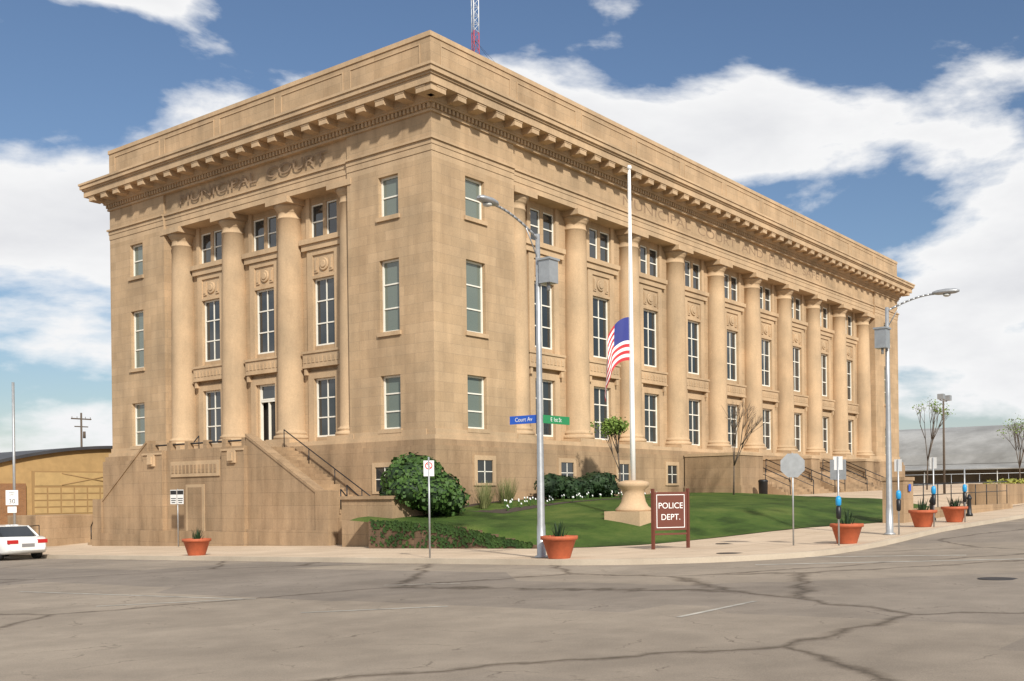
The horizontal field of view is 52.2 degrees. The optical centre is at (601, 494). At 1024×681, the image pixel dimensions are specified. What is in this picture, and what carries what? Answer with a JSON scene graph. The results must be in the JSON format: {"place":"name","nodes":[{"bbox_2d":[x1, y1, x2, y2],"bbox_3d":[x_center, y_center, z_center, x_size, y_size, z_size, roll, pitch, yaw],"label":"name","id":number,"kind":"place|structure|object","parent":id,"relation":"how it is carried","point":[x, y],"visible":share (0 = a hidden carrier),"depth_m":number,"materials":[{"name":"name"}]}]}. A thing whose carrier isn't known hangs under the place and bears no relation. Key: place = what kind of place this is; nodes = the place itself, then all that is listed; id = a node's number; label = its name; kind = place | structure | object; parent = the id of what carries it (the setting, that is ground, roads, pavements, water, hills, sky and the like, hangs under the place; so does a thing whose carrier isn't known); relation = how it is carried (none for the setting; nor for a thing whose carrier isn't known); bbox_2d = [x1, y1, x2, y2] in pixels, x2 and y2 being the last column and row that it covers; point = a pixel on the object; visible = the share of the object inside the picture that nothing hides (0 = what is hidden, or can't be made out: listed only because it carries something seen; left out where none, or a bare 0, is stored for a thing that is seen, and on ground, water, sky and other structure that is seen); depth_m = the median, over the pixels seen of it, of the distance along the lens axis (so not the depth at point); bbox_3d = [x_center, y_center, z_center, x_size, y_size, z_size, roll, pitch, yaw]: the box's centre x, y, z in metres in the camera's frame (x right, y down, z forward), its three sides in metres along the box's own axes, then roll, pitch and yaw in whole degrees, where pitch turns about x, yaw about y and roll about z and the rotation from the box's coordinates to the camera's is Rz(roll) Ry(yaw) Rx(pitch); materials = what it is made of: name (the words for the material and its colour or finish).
{"place":"outdoors","nodes":[
{"label":"outdoors","id":0,"kind":"place"},
{"bbox_2d":[170,490,176,503],"bbox_3d":[-21.563,0.144,52.345,0.560,0.720,0.001,-1,0,36],"label":"reserved parking sign","id":1,"kind":"object","parent":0,"point":[173,496],"visible":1,"depth_m":52.34,"materials":[{"name":"metal"}]},
{"bbox_2d":[177,490,183,503],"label":"reserved parking sign","id":2,"kind":"object","parent":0,"point":[180,495],"visible":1,"depth_m":51.99,"materials":[{"name":"metal"}]},
{"bbox_2d":[471,0,479,53],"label":"radio tower","id":3,"kind":"structure","parent":0,"point":[473,11],"depth_m":247.87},
{"bbox_2d":[109,35,898,456],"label":"building walls","id":4,"kind":"structure","parent":0,"point":[433,241],"depth_m":52.29,"materials":[{"name":"stone"}]},
{"bbox_2d":[103,438,904,504],"bbox_3d":[-1.019,0.998,80.563,28.540,7.230,62.040,-1,0,36],"label":"building base","id":5,"kind":"object","parent":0,"point":[352,462],"visible":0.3,"depth_m":51.70,"materials":[{"name":"stone"}]},
{"bbox_2d":[0,518,1023,680],"bbox_3d":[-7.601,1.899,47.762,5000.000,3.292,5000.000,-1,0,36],"label":"asphalt ground","id":6,"kind":"structure","parent":0,"point":[877,617],"depth_m":14.99,"materials":[{"name":"asphalt"}]},
{"bbox_2d":[0,524,45,554],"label":"parked sedan","id":7,"kind":"object","parent":6,"relation":"on","point":[8,549],"depth_m":44.08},
{"bbox_2d":[0,553,42,559],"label":"car tires","id":8,"kind":"object","parent":7,"relation":"attached to","point":[36,555],"visible":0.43,"depth_m":44.85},
{"bbox_2d":[7,539,47,543],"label":"taillights","id":9,"kind":"object","parent":7,"relation":"attached to","point":[16,541],"visible":1,"depth_m":43.48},
{"bbox_2d":[22,543,34,546],"bbox_3d":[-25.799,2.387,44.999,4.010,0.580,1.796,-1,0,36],"label":"license plate","id":10,"kind":"object","parent":7,"relation":"attached to","point":[28,544],"visible":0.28,"depth_m":43.83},
{"bbox_2d":[71,413,90,446],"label":"utility pole","id":11,"kind":"object","parent":6,"relation":"on","point":[81,435],"visible":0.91,"depth_m":123.33,"materials":[{"name":"brown wood"}]},
{"bbox_2d":[19,555,1007,616],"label":"road markings","id":12,"kind":"object","parent":6,"relation":"on","point":[452,583],"visible":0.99,"depth_m":21.57,"materials":[{"name":"paint"}]},
{"bbox_2d":[4,514,1023,564],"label":"kerb","id":13,"kind":"structure","parent":6,"relation":"on","point":[683,560],"depth_m":31.80,"materials":[{"name":"concrete"}]},
{"bbox_2d":[715,543,1017,579],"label":"manhole covers","id":14,"kind":"object","parent":6,"relation":"on","point":[997,578],"visible":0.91,"depth_m":20.00,"materials":[{"name":"metal"}]},
{"bbox_2d":[905,462,1023,485],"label":"shed walls","id":15,"kind":"structure","parent":6,"relation":"on","point":[970,476],"depth_m":120.55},
{"bbox_2d":[899,424,1023,464],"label":"shed roof","id":16,"kind":"structure","parent":15,"relation":"on","point":[976,444],"depth_m":125.44,"materials":[{"name":"metal"}]},
{"bbox_2d":[905,462,1023,484],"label":"shed canopy","id":17,"kind":"object","parent":15,"relation":"attached to","point":[997,466],"visible":0.07,"depth_m":117.45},
{"bbox_2d":[0,0,1023,452],"label":"sky","id":18,"kind":"structure","parent":0,"point":[895,127],"materials":[{"name":"blue"}]},
{"bbox_2d":[25,505,1023,558],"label":"sidewalk","id":19,"kind":"structure","parent":0,"point":[805,539],"depth_m":36.98,"materials":[{"name":"concrete"}]},
{"bbox_2d":[12,382,15,523],"bbox_3d":[-30.836,-1.466,54.542,0.140,8.800,0.140,-1,0,36],"label":"pole","id":20,"kind":"object","parent":19,"relation":"on","point":[13,443],"visible":0.65,"depth_m":54.49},
{"bbox_2d":[6,490,17,504],"bbox_3d":[-30.885,0.185,54.438,0.466,0.780,0.410,-1,0,36],"label":"speed limit sign","id":21,"kind":"object","parent":20,"relation":"attached to","point":[14,496],"visible":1,"depth_m":54.44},
{"bbox_2d":[8,507,16,512],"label":"speed limit sign","id":22,"kind":"object","parent":20,"relation":"attached to","point":[12,509],"visible":1,"depth_m":54.44,"materials":[{"name":"metal"}]},
{"bbox_2d":[8,514,92,545],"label":"low wall","id":23,"kind":"structure","parent":19,"relation":"on","point":[61,529],"depth_m":61.39,"materials":[{"name":"concrete"}]},
{"bbox_2d":[0,449,110,514],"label":"background building","id":24,"kind":"structure","parent":19,"relation":"on","point":[86,460],"depth_m":74.97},
{"bbox_2d":[0,483,25,524],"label":"brick wall","id":25,"kind":"structure","parent":24,"relation":"attached to","point":[20,506],"depth_m":72.47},
{"bbox_2d":[0,446,112,462],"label":"roof edge","id":26,"kind":"object","parent":24,"relation":"attached to","point":[5,456],"visible":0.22,"depth_m":75.33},
{"bbox_2d":[31,471,102,514],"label":"garage door trim","id":27,"kind":"structure","parent":24,"relation":"attached to","point":[47,493],"depth_m":75.83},
{"bbox_2d":[34,472,102,513],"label":"garage door panels","id":28,"kind":"object","parent":24,"relation":"attached to","point":[50,478],"visible":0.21,"depth_m":75.79,"materials":[{"name":"wood"}]},
{"bbox_2d":[177,489,178,546],"bbox_3d":[-21.280,1.190,52.208,0.052,2.900,0.052,-1,0,13],"label":"sign post","id":29,"kind":"object","parent":19,"relation":"on","point":[178,523],"visible":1,"depth_m":52.19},
{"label":"reserved parking sign","id":30,"kind":"object","parent":29,"relation":"attached to","visible":0},
{"bbox_2d":[177,490,182,502],"bbox_3d":[-21.077,0.128,51.993,0.520,0.620,0.002,-1,0,36],"label":"sign lettering","id":31,"kind":"object","parent":30,"relation":"attached to","point":[179,491],"visible":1,"depth_m":51.98,"materials":[{"name":"black paint"}]},
{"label":"reserved parking sign","id":32,"kind":"object","parent":29,"relation":"attached to","visible":0},
{"bbox_2d":[170,491,175,502],"bbox_3d":[-21.565,0.134,52.343,0.520,0.620,0.002,-1,0,36],"label":"reserved parking band","id":33,"kind":"object","parent":32,"relation":"attached to","point":[172,492],"visible":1,"depth_m":52.34,"materials":[{"name":"black paint"}]},
{"bbox_2d":[182,538,210,555],"bbox_3d":[-15.425,2.013,39.591,1.060,0.640,1.060,-1,0,36],"label":"planter pot","id":34,"kind":"object","parent":19,"relation":"on","point":[195,547],"visible":0.99,"depth_m":39.26,"materials":[{"name":"ceramic"}]},
{"bbox_2d":[88,434,427,546],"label":"court ave stairs","id":35,"kind":"structure","parent":19,"relation":"on","point":[259,492],"depth_m":50.79,"materials":[{"name":"stone"}]},
{"bbox_2d":[428,457,430,557],"bbox_3d":[-5.284,0.410,31.879,0.056,3.100,0.056,-1,0,36],"label":"sign post","id":36,"kind":"object","parent":19,"relation":"on","point":[429,506],"visible":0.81,"depth_m":31.86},
{"bbox_2d":[423,460,433,475],"bbox_3d":[-5.299,-0.790,31.873,0.256,0.480,0.192,-1,0,36],"label":"no parking sign","id":37,"kind":"object","parent":36,"relation":"attached to","point":[431,470],"visible":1,"depth_m":31.87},
{"bbox_2d":[369,519,536,548],"bbox_3d":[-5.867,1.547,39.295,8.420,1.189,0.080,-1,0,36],"label":"ground cover","id":38,"kind":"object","parent":19,"relation":"on","point":[492,541],"depth_m":39.39,"materials":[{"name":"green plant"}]},
{"bbox_2d":[90,429,882,538],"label":"stair railings","id":39,"kind":"object","parent":19,"relation":"on","point":[347,486],"visible":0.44,"depth_m":57.41,"materials":[{"name":"black metal"}]},
{"bbox_2d":[78,30,914,530],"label":"building trim","id":40,"kind":"structure","parent":19,"relation":"on","point":[412,92],"depth_m":57.70,"materials":[{"name":"stone"}]},
{"bbox_2d":[180,150,325,203],"bbox_3d":[-18.977,-16.907,55.748,12.681,0.560,0.004,-1,0,36],"label":"building lettering","id":41,"kind":"object","parent":40,"relation":"attached to","point":[232,183],"visible":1,"depth_m":55.96,"materials":[{"name":"brown"}]},
{"bbox_2d":[263,402,275,440],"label":"dark doors","id":42,"kind":"structure","parent":40,"relation":"attached to","point":[266,421],"depth_m":57.22,"materials":[{"name":"grey"}]},
{"bbox_2d":[133,175,885,482],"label":"window frames","id":43,"kind":"structure","parent":40,"relation":"attached to","point":[268,400],"depth_m":59.48,"materials":[{"name":"wood"}]},
{"bbox_2d":[135,177,885,453],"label":"window panes","id":44,"kind":"structure","parent":43,"relation":"in","point":[392,322],"depth_m":50.12,"materials":[{"name":"glass"}]},
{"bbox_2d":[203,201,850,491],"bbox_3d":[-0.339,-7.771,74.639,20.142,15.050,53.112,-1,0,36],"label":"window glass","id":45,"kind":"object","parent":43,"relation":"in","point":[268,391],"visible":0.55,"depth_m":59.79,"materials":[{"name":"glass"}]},
{"bbox_2d":[623,196,827,283],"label":"building lettering","id":46,"kind":"object","parent":40,"relation":"attached to","point":[721,238],"visible":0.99,"depth_m":69.66,"materials":[{"name":"brown"}]},
{"bbox_2d":[684,455,881,497],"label":"entrance stair wall","id":47,"kind":"structure","parent":40,"relation":"attached to","point":[705,474],"depth_m":64.66,"materials":[{"name":"stone"}]},
{"bbox_2d":[495,206,547,557],"bbox_3d":[-2.185,-2.998,29.103,0.390,9.685,2.392,-1,0,23],"label":"street light","id":48,"kind":"object","parent":19,"relation":"on","point":[541,549],"visible":0.98,"depth_m":29.95,"materials":[{"name":"metal"}]},
{"bbox_2d":[476,195,498,205],"bbox_3d":[-3.032,-7.828,27.719,0.405,0.183,0.890,-1,0,36],"label":"street lamp head","id":49,"kind":"object","parent":48,"relation":"attached to","point":[482,199],"visible":0.97,"depth_m":27.51},
{"bbox_2d":[510,415,536,424],"bbox_3d":[-2.277,-2.174,30.377,1.050,0.240,0.024,-1,0,36],"label":"street name sign","id":50,"kind":"object","parent":48,"relation":"attached to","point":[524,421],"visible":1,"depth_m":30.37,"materials":[{"name":"blue"}]},
{"bbox_2d":[536,256,559,290],"bbox_3d":[-1.563,-6.318,29.943,0.555,0.910,0.480,-1,0,36],"label":"utility box","id":51,"kind":"object","parent":48,"relation":"attached to","point":[548,270],"visible":1,"depth_m":29.79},
{"bbox_2d":[543,415,569,424],"bbox_3d":[-1.354,-2.185,30.626,0.024,0.240,1.320,-1,0,36],"label":"street sign","id":52,"kind":"object","parent":48,"relation":"attached to","point":[548,420],"visible":1,"depth_m":30.64,"materials":[{"name":"green"}]},
{"bbox_2d":[540,535,577,558],"bbox_3d":[-1.195,1.497,29.327,1.060,0.640,1.060,-1,0,36],"label":"planter pot","id":53,"kind":"object","parent":19,"relation":"on","point":[560,547],"visible":0.96,"depth_m":28.99,"materials":[{"name":"ceramic"}]},
{"bbox_2d":[651,488,689,549],"bbox_3d":[2.234,0.845,33.692,0.125,2.050,1.365,-1,0,69],"label":"police department sign","id":54,"kind":"object","parent":19,"relation":"on","point":[656,513],"visible":0.82,"depth_m":33.66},
{"bbox_2d":[661,514,679,519],"bbox_3d":[2.244,0.740,33.673,0.663,0.187,0.004,-1,0,-21],"label":"sign lettering","id":55,"kind":"object","parent":54,"relation":"attached to","point":[671,516],"visible":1,"depth_m":33.65,"materials":[{"name":"white paint"}]},
{"bbox_2d":[656,494,684,527],"bbox_3d":[2.238,0.550,33.672,0.001,1.080,1.000,-1,0,69],"label":"sign border","id":56,"kind":"object","parent":54,"relation":"attached to","point":[684,510],"visible":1,"depth_m":33.73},
{"bbox_2d":[659,502,682,507],"bbox_3d":[2.241,0.369,33.674,0.859,0.189,0.008,-1,0,-21],"label":"sign lettering","id":57,"kind":"object","parent":54,"relation":"attached to","point":[669,505],"visible":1,"depth_m":33.69,"materials":[{"name":"white paint"}]},
{"bbox_2d":[792,477,793,544],"bbox_3d":[6.090,0.163,33.075,0.056,2.950,0.056,-1,0,36],"label":"stop sign post","id":58,"kind":"object","parent":19,"relation":"on","point":[793,507],"visible":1,"depth_m":33.05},
{"bbox_2d":[837,457,839,545],"bbox_3d":[7.322,0.218,32.132,0.060,2.750,0.060,-1,0,36],"label":"sign post","id":59,"kind":"object","parent":19,"relation":"on","point":[838,495],"visible":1,"depth_m":32.11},
{"bbox_2d":[830,459,845,479],"bbox_3d":[7.311,-0.757,32.134,0.500,0.620,0.005,-1,0,27],"label":"parking sign","id":60,"kind":"object","parent":59,"relation":"attached to","point":[833,474],"visible":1,"depth_m":32.15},
{"bbox_2d":[835,496,840,505],"bbox_3d":[7.322,0.213,32.132,0.171,0.320,0.180,-1,0,36],"label":"blue parking meter head","id":61,"kind":"object","parent":59,"relation":"attached to","point":[838,500],"visible":1,"depth_m":32.06},
{"bbox_2d":[833,456,842,469],"bbox_3d":[7.304,-0.957,32.127,0.299,0.420,0.030,-1,0,36],"label":"parking sign","id":62,"kind":"object","parent":59,"relation":"attached to","point":[840,462],"visible":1,"depth_m":32.10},
{"bbox_2d":[836,506,840,518],"bbox_3d":[7.326,0.571,32.132,0.152,0.405,0.160,-1,0,36],"label":"parking meter","id":63,"kind":"object","parent":59,"relation":"attached to","point":[838,512],"visible":1,"depth_m":32.07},
{"bbox_2d":[830,523,863,543],"bbox_3d":[7.795,1.254,33.032,1.060,0.640,1.060,-1,0,36],"label":"planter pot","id":64,"kind":"object","parent":19,"relation":"on","point":[849,533],"visible":0.91,"depth_m":32.69,"materials":[{"name":"ceramic"}]},
{"bbox_2d":[897,459,899,534],"bbox_3d":[10.250,0.105,35.876,0.060,2.600,0.060,-1,0,36],"label":"sign post","id":65,"kind":"object","parent":19,"relation":"on","point":[898,489],"visible":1,"depth_m":35.85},
{"bbox_2d":[894,459,901,470],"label":"parking sign","id":66,"kind":"object","parent":65,"relation":"attached to","point":[895,464],"visible":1,"depth_m":35.87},
{"bbox_2d":[896,499,900,510],"bbox_3d":[10.254,0.383,35.876,0.152,0.405,0.160,-1,0,36],"label":"parking meter","id":67,"kind":"object","parent":65,"relation":"attached to","point":[898,504],"visible":1,"depth_m":35.81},
{"bbox_2d":[896,490,900,498],"bbox_3d":[10.249,0.025,35.876,0.171,0.320,0.180,-1,0,36],"label":"blue parking meter head","id":68,"kind":"object","parent":65,"relation":"attached to","point":[898,494],"visible":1,"depth_m":35.81},
{"bbox_2d":[884,293,933,534],"bbox_3d":[10.527,-2.713,35.714,1.796,8.235,0.400,-1,0,36],"label":"street light","id":69,"kind":"object","parent":19,"relation":"on","point":[889,517],"visible":0.97,"depth_m":36.04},
{"bbox_2d":[873,326,890,353],"bbox_3d":[9.718,-5.291,35.935,0.480,0.910,0.560,-1,0,36],"label":"utility box","id":70,"kind":"object","parent":69,"relation":"attached to","point":[882,338],"visible":1,"depth_m":35.75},
{"bbox_2d":[932,288,959,294],"bbox_3d":[11.635,-6.843,35.129,0.889,0.183,0.398,-1,0,36],"label":"street light","id":71,"kind":"object","parent":69,"relation":"attached to","point":[946,291],"visible":1,"depth_m":34.99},
{"bbox_2d":[794,482,1023,506],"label":"retaining wall","id":72,"kind":"structure","parent":19,"relation":"on","point":[944,499],"depth_m":66.06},
{"bbox_2d":[758,479,767,493],"bbox_3d":[9.788,-0.381,62.963,0.604,1.020,0.620,-1,0,36],"label":"trash can","id":73,"kind":"object","parent":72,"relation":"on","point":[763,485],"visible":0.91,"depth_m":62.73,"materials":[{"name":"black metal"}]},
{"bbox_2d":[912,397,952,489],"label":"plaza tree","id":74,"kind":"object","parent":72,"relation":"on","point":[933,431],"depth_m":74.64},
{"bbox_2d":[942,399,945,492],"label":"floodlight mast","id":75,"kind":"object","parent":72,"relation":"on","point":[944,481],"visible":1,"depth_m":69.97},
{"bbox_2d":[937,394,951,401],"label":"floodlight heads","id":76,"kind":"object","parent":75,"relation":"attached to","point":[946,398],"visible":1,"depth_m":70.07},
{"bbox_2d":[996,413,1023,480],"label":"tree","id":77,"kind":"object","parent":72,"relation":"on","point":[1018,446],"depth_m":82.12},
{"bbox_2d":[908,510,937,526],"bbox_3d":[12.137,0.918,39.268,1.060,0.640,1.060,-1,0,36],"label":"planter pot","id":78,"kind":"object","parent":19,"relation":"on","point":[922,518],"visible":0.97,"depth_m":38.93,"materials":[{"name":"ceramic"}]},
{"bbox_2d":[932,458,934,526],"bbox_3d":[12.433,-0.067,38.924,0.060,2.600,0.060,-1,0,36],"label":"sign post","id":79,"kind":"object","parent":19,"relation":"on","point":[933,485],"visible":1,"depth_m":38.90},
{"bbox_2d":[931,494,935,504],"bbox_3d":[12.436,0.211,38.924,0.152,0.405,0.160,-1,0,36],"label":"parking meter","id":80,"kind":"object","parent":79,"relation":"attached to","point":[933,497],"visible":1,"depth_m":38.87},
{"bbox_2d":[931,486,935,493],"bbox_3d":[12.432,-0.146,38.924,0.171,0.320,0.180,-1,0,36],"label":"blue parking meter head","id":81,"kind":"object","parent":79,"relation":"attached to","point":[933,489],"visible":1,"depth_m":38.86},
{"bbox_2d":[930,457,936,468],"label":"sign","id":82,"kind":"object","parent":79,"relation":"attached to","point":[935,462],"visible":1,"depth_m":38.88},
{"bbox_2d":[881,477,1012,522],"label":"wall","id":83,"kind":"structure","parent":19,"relation":"on","point":[906,499],"depth_m":43.53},
{"bbox_2d":[913,481,1006,506],"bbox_3d":[17.830,-0.042,51.174,0.060,1.226,16.043,-1,0,36],"label":"ramp railing","id":84,"kind":"object","parent":83,"relation":"attached to","point":[951,493],"visible":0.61,"depth_m":50.71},
{"bbox_2d":[941,506,967,521],"bbox_3d":[14.408,0.827,42.438,1.060,0.640,1.060,-1,0,36],"label":"planter pot","id":85,"kind":"object","parent":19,"relation":"on","point":[953,514],"visible":0.96,"depth_m":42.11,"materials":[{"name":"ceramic"}]},
{"bbox_2d":[964,468,965,521],"bbox_3d":[14.706,0.042,42.094,0.055,2.200,0.055,-1,0,-32],"label":"sign post","id":86,"kind":"object","parent":19,"relation":"on","point":[964,502],"visible":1,"depth_m":42.07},
{"bbox_2d":[963,492,966,501],"bbox_3d":[14.707,0.119,42.094,0.152,0.405,0.160,-1,0,36],"label":"parking meter","id":87,"kind":"object","parent":86,"relation":"attached to","point":[964,496],"visible":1,"depth_m":42.04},
{"bbox_2d":[929,473,1008,484],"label":"railing","id":88,"kind":"object","parent":19,"relation":"on","point":[976,473],"visible":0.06,"depth_m":113.34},
{"bbox_2d":[966,494,972,515],"bbox_3d":[17.041,0.508,48.176,0.320,1.030,0.320,-1,0,36],"label":"fire hydrant","id":89,"kind":"object","parent":19,"relation":"on","point":[969,509],"visible":0.92,"depth_m":48.09,"materials":[{"name":"black metal"}]},
{"bbox_2d":[968,484,1023,504],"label":"planter wall","id":90,"kind":"structure","parent":19,"relation":"on","point":[1015,493],"depth_m":61.10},
{"bbox_2d":[983,478,1023,483],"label":"planter hedge","id":91,"kind":"object","parent":90,"relation":"in","point":[1011,481],"visible":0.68,"depth_m":66.87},
{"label":"planter soil","id":92,"kind":"object","parent":19,"relation":"on","visible":0},
{"bbox_2d":[841,510,855,523],"bbox_3d":[7.762,0.721,33.045,0.617,0.547,0.663,-1,0,36],"label":"planter plant","id":93,"kind":"object","parent":92,"relation":"on","point":[845,519],"visible":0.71,"depth_m":32.96,"materials":[{"name":"green plant"}]},
{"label":"street planter soil","id":94,"kind":"object","parent":19,"relation":"on","visible":0},
{"bbox_2d":[917,498,929,509],"bbox_3d":[12.175,0.388,39.246,0.550,0.540,0.544,-1,0,36],"label":"planter plant","id":95,"kind":"object","parent":94,"relation":"on","point":[922,507],"visible":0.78,"depth_m":39.26,"materials":[{"name":"green plant"}]},
{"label":"planter soil","id":96,"kind":"object","parent":19,"relation":"on","visible":0},
{"bbox_2d":[949,496,960,506],"bbox_3d":[14.377,0.301,42.459,0.438,0.532,0.582,-1,0,-16],"label":"planter plant","id":97,"kind":"object","parent":96,"relation":"on","point":[953,502],"visible":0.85,"depth_m":42.33,"materials":[{"name":"green plant"}]},
{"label":"corner planter soil","id":98,"kind":"structure","parent":19,"relation":"on","visible":0},
{"bbox_2d":[550,522,569,535],"bbox_3d":[-1.189,0.969,29.351,0.673,0.535,0.493,-1,0,-32],"label":"potted plant","id":99,"kind":"object","parent":98,"relation":"on","point":[556,533],"visible":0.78,"depth_m":29.22,"materials":[{"name":"green plant"}]},
{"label":"planter soil","id":100,"kind":"structure","parent":19,"relation":"on","visible":0},
{"bbox_2d":[191,529,202,538],"bbox_3d":[-15.468,1.488,39.595,0.487,0.530,0.538,-1,0,16],"label":"planter plant","id":101,"kind":"object","parent":100,"relation":"on","point":[196,536],"visible":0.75,"depth_m":39.49,"materials":[{"name":"green plant"}]},
{"bbox_2d":[627,165,635,479],"bbox_3d":[1.194,-6.894,41.986,0.209,12.800,0.238,-1,0,36],"label":"flagpole","id":102,"kind":"object","parent":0,"point":[632,415],"visible":0.94,"depth_m":41.93,"materials":[{"name":"metal"}]},
{"bbox_2d":[605,317,629,400],"bbox_3d":[0.602,-5.406,41.816,1.077,3.462,0.382,-1,0,-35],"label":"us flag","id":103,"kind":"object","parent":102,"relation":"attached to","point":[618,340],"visible":1,"depth_m":41.78,"materials":[{"name":"multicoloured"}]},
{"bbox_2d":[350,492,929,546],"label":"lawn grass","id":104,"kind":"structure","parent":0,"point":[714,514],"depth_m":43.37,"materials":[{"name":"plant"}]},
{"bbox_2d":[379,452,470,515],"bbox_3d":[-7.634,-0.357,44.452,4.645,2.923,3.836,-1,0,36],"label":"bush","id":105,"kind":"object","parent":104,"relation":"on","point":[442,478],"depth_m":43.21,"materials":[{"name":"plant"}]},
{"bbox_2d":[465,498,621,513],"bbox_3d":[-1.741,0.459,51.670,4.000,0.698,14.000,-1,0,36],"label":"planting bed","id":106,"kind":"object","parent":104,"relation":"on","point":[515,509],"visible":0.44,"depth_m":46.77,"materials":[{"name":"soil"}]},
{"bbox_2d":[471,477,519,508],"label":"ornamental grass","id":107,"kind":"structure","parent":106,"relation":"on","point":[484,499],"depth_m":48.36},
{"bbox_2d":[504,491,650,510],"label":"white flowers","id":108,"kind":"object","parent":106,"relation":"on","point":[552,498],"visible":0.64,"depth_m":48.33,"materials":[{"name":"white plant"}]},
{"bbox_2d":[533,471,618,498],"bbox_3d":[-1.207,-0.419,53.445,2.792,1.580,6.600,-1,0,36],"label":"hedge","id":109,"kind":"object","parent":104,"relation":"on","point":[596,485],"depth_m":52.20,"materials":[{"name":"plant"}]},
{"bbox_2d":[589,414,628,496],"bbox_3d":[0.590,-1.972,53.832,1.977,4.291,1.940,-1,0,36],"label":"young tree","id":110,"kind":"object","parent":104,"relation":"on","point":[609,424],"depth_m":53.63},
{"bbox_2d":[604,480,650,525],"bbox_3d":[1.288,0.375,41.994,1.700,1.860,1.700,-1,0,36],"label":"flagpole base","id":111,"kind":"object","parent":104,"relation":"on","point":[633,508],"visible":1,"depth_m":41.47,"materials":[{"name":"stone"}]},
{"bbox_2d":[723,401,768,494],"bbox_3d":[8.163,-2.672,58.903,2.250,5.410,2.670,-1,0,-16],"label":"bare tree trunk","id":112,"kind":"object","parent":104,"relation":"on","point":[735,433],"visible":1,"depth_m":59.27,"materials":[{"name":"brown plant"}]},
{"bbox_2d":[780,453,804,476],"bbox_3d":[6.072,-0.912,33.044,0.758,0.758,0.006,-1,0,9],"label":"stop sign back","id":113,"kind":"object","parent":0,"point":[792,465],"visible":1,"depth_m":33.04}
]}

